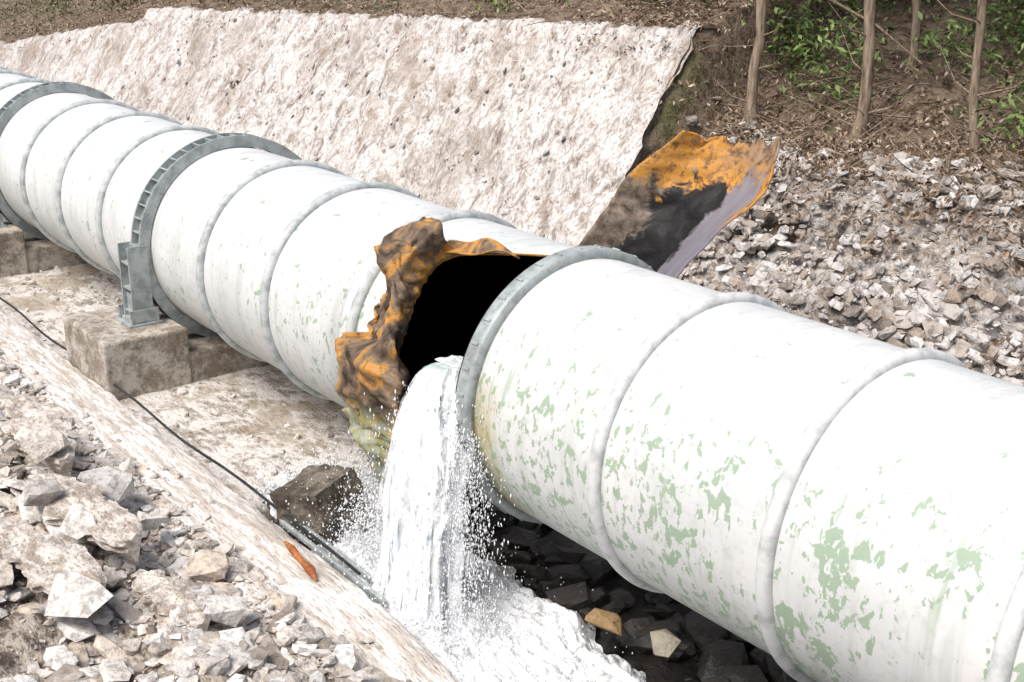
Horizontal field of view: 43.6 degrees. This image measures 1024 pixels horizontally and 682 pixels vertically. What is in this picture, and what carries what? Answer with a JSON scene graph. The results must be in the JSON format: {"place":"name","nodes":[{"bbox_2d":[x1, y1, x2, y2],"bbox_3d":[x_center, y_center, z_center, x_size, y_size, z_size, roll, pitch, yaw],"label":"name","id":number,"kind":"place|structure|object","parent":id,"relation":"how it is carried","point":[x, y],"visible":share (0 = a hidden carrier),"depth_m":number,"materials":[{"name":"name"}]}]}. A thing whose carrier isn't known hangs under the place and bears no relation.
{"place":"outdoors","nodes":[
{"label":"outdoors","id":0,"kind":"place"},
{"bbox_2d":[0,219,87,277],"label":"concrete pier","id":1,"kind":"structure","parent":0,"point":[22,251],"depth_m":19.50,"materials":[{"name":"grey concrete"}]},
{"bbox_2d":[0,82,113,239],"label":"pipe support","id":2,"kind":"object","parent":1,"relation":"on","point":[11,107],"visible":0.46,"depth_m":19.47,"materials":[{"name":"grey metal"}]},
{"bbox_2d":[63,306,270,400],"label":"concrete pier","id":3,"kind":"structure","parent":0,"point":[106,350],"depth_m":14.71,"materials":[{"name":"grey concrete"}]},
{"bbox_2d":[116,133,301,336],"bbox_3d":[-3.340,-1.250,15.432,2.940,2.480,0.440,-14,23,-35],"label":"pipe support","id":4,"kind":"object","parent":3,"relation":"on","point":[142,292],"visible":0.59,"depth_m":14.77,"materials":[{"name":"grey metal"}]},
{"bbox_2d":[0,66,1023,681],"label":"burst penstock pipe","id":5,"kind":"object","parent":4,"relation":"on","point":[796,498],"visible":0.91,"depth_m":9.07,"materials":[{"name":"white metal"}]},
{"bbox_2d":[0,266,465,660],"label":"gravel","id":6,"kind":"structure","parent":0,"point":[260,576],"depth_m":12.55,"materials":[{"name":"grey gravel"}]},
{"bbox_2d":[249,355,645,681],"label":"gushing water","id":7,"kind":"structure","parent":0,"point":[457,610],"depth_m":10.00,"materials":[{"name":"white liquid"}]},
{"bbox_2d":[0,0,1023,681],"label":"ground","id":8,"kind":"structure","parent":0,"point":[268,422],"depth_m":14.68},
{"bbox_2d":[0,18,142,95],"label":"retaining wall","id":9,"kind":"structure","parent":8,"relation":"on","point":[95,61],"depth_m":29.52,"materials":[{"name":"grey concrete"}]},
{"bbox_2d":[0,350,372,681],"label":"slate rubble bank","id":10,"kind":"structure","parent":8,"relation":"on","point":[179,646],"depth_m":9.37,"materials":[{"name":"grey stone"}]},
{"bbox_2d":[4,393,76,476],"bbox_3d":[-4.553,0.903,12.279,0.535,0.313,1.818,-14,23,-35],"label":"slate ledge","id":11,"kind":"object","parent":10,"relation":"on","point":[24,410],"visible":0.66,"depth_m":12.31,"materials":[{"name":"grey stone"}]},
{"bbox_2d":[14,423,71,463],"bbox_3d":[-4.242,0.920,11.582,0.403,0.294,0.389,12,22,33],"label":"slate boulder","id":12,"kind":"object","parent":11,"relation":"on","point":[38,442],"visible":1,"depth_m":11.51,"materials":[{"name":"grey stone"}]},
{"bbox_2d":[0,524,106,608],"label":"slate ledge","id":13,"kind":"object","parent":10,"relation":"on","point":[40,559],"visible":0.73,"depth_m":9.75,"materials":[{"name":"grey stone"}]},
{"bbox_2d":[44,572,112,617],"bbox_3d":[-3.148,1.847,9.245,0.549,0.237,0.262,6,20,17],"label":"slate boulder","id":14,"kind":"object","parent":10,"relation":"on","point":[73,594],"visible":1,"depth_m":9.24,"materials":[{"name":"white stone"}]},
{"bbox_2d":[23,473,142,562],"bbox_3d":[-3.620,1.459,10.699,0.546,0.385,1.905,-14,23,-35],"label":"slate ledge","id":15,"kind":"object","parent":10,"relation":"on","point":[117,528],"visible":0.59,"depth_m":10.41,"materials":[{"name":"grey stone"}]},
{"bbox_2d":[23,478,63,505],"bbox_3d":[-3.960,1.272,10.752,0.342,0.219,0.263,-14,23,-35],"label":"slate boulder","id":16,"kind":"object","parent":15,"relation":"on","point":[40,492],"visible":1,"depth_m":10.69,"materials":[{"name":"grey stone"}]},
{"bbox_2d":[58,503,95,538],"bbox_3d":[-3.490,1.449,10.284,0.359,0.193,0.190,12,22,33],"label":"slate boulder","id":17,"kind":"object","parent":15,"relation":"on","point":[78,520],"visible":1,"depth_m":10.29,"materials":[{"name":"grey stone"}]},
{"bbox_2d":[78,465,134,502],"bbox_3d":[-3.539,1.230,11.210,0.526,0.188,0.335,12,22,32],"label":"slate boulder","id":18,"kind":"object","parent":10,"relation":"on","point":[117,484],"visible":0.9,"depth_m":11.12,"materials":[{"name":"grey stone"}]},
{"bbox_2d":[137,511,165,530],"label":"slate boulder","id":19,"kind":"object","parent":10,"relation":"on","point":[148,521],"visible":0.89,"depth_m":10.65,"materials":[{"name":"grey stone"}]},
{"bbox_2d":[131,569,210,630],"bbox_3d":[-2.531,1.938,9.479,0.361,0.206,0.901,-14,23,-35],"label":"slate ledge","id":20,"kind":"object","parent":10,"relation":"on","point":[156,591],"visible":0.91,"depth_m":9.47,"materials":[{"name":"beige stone"}]},
{"bbox_2d":[186,549,228,581],"bbox_3d":[-2.401,1.785,10.153,0.346,0.193,0.229,4,19,13],"label":"slate boulder","id":21,"kind":"object","parent":10,"relation":"on","point":[207,565],"visible":1,"depth_m":10.09,"materials":[{"name":"beige stone"}]},
{"bbox_2d":[196,594,248,626],"bbox_3d":[-2.149,1.986,9.396,0.414,0.193,0.293,-2,19,-7],"label":"slate boulder","id":22,"kind":"object","parent":10,"relation":"on","point":[225,610],"visible":0.78,"depth_m":9.35,"materials":[{"name":"grey stone"}]},
{"bbox_2d":[0,308,458,681],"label":"concrete channel slab","id":23,"kind":"structure","parent":8,"relation":"on","point":[337,603],"depth_m":11.16,"materials":[{"name":"beige concrete"}]},
{"bbox_2d":[0,297,360,574],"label":"steel cable","id":24,"kind":"object","parent":23,"relation":"attached to","point":[343,560],"visible":0.88,"depth_m":12.24,"materials":[{"name":"black metal"}]},
{"bbox_2d":[284,541,317,581],"bbox_3d":[-1.730,1.771,10.437,0.076,0.083,0.740,-11,21,-29],"label":"rusty steel scrap","id":25,"kind":"object","parent":23,"relation":"on","point":[309,569],"visible":1,"depth_m":10.38,"materials":[{"name":"orange metal"}]},
{"bbox_2d":[279,519,386,605],"bbox_3d":[-1.477,1.824,10.743,0.145,0.101,1.703,-14,23,-36],"label":"rail","id":26,"kind":"object","parent":23,"relation":"attached to","point":[338,566],"visible":0.7,"depth_m":10.68,"materials":[{"name":"grey metal"}]},
{"bbox_2d":[269,464,374,550],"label":"boulder","id":27,"kind":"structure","parent":8,"relation":"on","point":[315,492],"depth_m":11.21,"materials":[{"name":"stone"}]},
{"bbox_2d":[0,0,736,36],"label":"undergrowth","id":28,"kind":"object","parent":8,"relation":"on","point":[63,4],"visible":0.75,"depth_m":33.66,"materials":[{"name":"brown plant"}]},
{"bbox_2d":[105,6,713,246],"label":"retaining wall","id":29,"kind":"structure","parent":8,"relation":"on","point":[591,157],"depth_m":18.14,"materials":[{"name":"concrete"}]},
{"bbox_2d":[113,14,678,236],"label":"embedded stones","id":30,"kind":"object","parent":29,"relation":"on","point":[505,212],"visible":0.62,"depth_m":18.48,"materials":[{"name":"grey stone"}]},
{"bbox_2d":[0,0,1023,327],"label":"leaf litter","id":31,"kind":"object","parent":8,"relation":"on","point":[822,162],"visible":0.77,"depth_m":14.12,"materials":[{"name":"brown plant"}]},
{"bbox_2d":[34,0,1023,196],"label":"dead branches","id":32,"kind":"object","parent":8,"relation":"on","point":[814,126],"visible":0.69,"depth_m":14.41,"materials":[{"name":"brown wood"}]},
{"bbox_2d":[461,486,797,681],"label":"wet rocks","id":33,"kind":"object","parent":8,"relation":"on","point":[581,571],"visible":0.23,"depth_m":10.92,"materials":[{"name":"black stone"}]},
{"bbox_2d":[584,608,621,635],"bbox_3d":[0.730,2.211,10.131,0.340,0.128,0.162,9,20,24],"label":"tan stone","id":34,"kind":"object","parent":33,"relation":"on","point":[609,621],"visible":1,"depth_m":10.08,"materials":[{"name":"stone"}]},
{"bbox_2d":[650,629,680,657],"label":"beige stone","id":35,"kind":"object","parent":8,"relation":"on","point":[665,642],"visible":1,"depth_m":9.76,"materials":[{"name":"beige stone"}]},
{"bbox_2d":[468,0,1023,155],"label":"undergrowth","id":36,"kind":"object","parent":8,"relation":"on","point":[825,68],"visible":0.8,"depth_m":14.80,"materials":[{"name":"green plant"}]},
{"bbox_2d":[714,0,812,121],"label":"tree","id":37,"kind":"object","parent":8,"relation":"on","point":[755,60],"visible":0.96,"depth_m":14.82,"materials":[{"name":"brown plant"}]},
{"bbox_2d":[681,137,1023,378],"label":"rubble slope wall","id":38,"kind":"structure","parent":8,"relation":"on","point":[928,266],"depth_m":12.77,"materials":[{"name":"stone"}]},
{"bbox_2d":[677,135,1023,385],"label":"stone facing","id":39,"kind":"object","parent":38,"relation":"attached to","point":[887,315],"visible":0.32,"depth_m":12.46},
{"bbox_2d":[685,81,1023,199],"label":"coping rubble","id":40,"kind":"object","parent":8,"relation":"on","point":[901,157],"visible":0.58,"depth_m":13.06,"materials":[{"name":"stone"}]},
{"bbox_2d":[816,0,914,142],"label":"tree","id":41,"kind":"object","parent":8,"relation":"on","point":[867,78],"visible":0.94,"depth_m":13.84,"materials":[{"name":"brown plant"}]},
{"bbox_2d":[829,0,922,64],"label":"fallen branch","id":42,"kind":"object","parent":8,"relation":"on","point":[876,25],"visible":0.92,"depth_m":14.47,"materials":[{"name":"brown wood"}]},
{"bbox_2d":[861,0,933,73],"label":"tree","id":43,"kind":"object","parent":8,"relation":"on","point":[916,23],"visible":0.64,"depth_m":14.78,"materials":[{"name":"brown plant"}]},
{"bbox_2d":[914,0,1023,156],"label":"tree","id":44,"kind":"object","parent":8,"relation":"on","point":[972,92],"visible":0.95,"depth_m":12.70,"materials":[{"name":"brown plant"}]}
]}

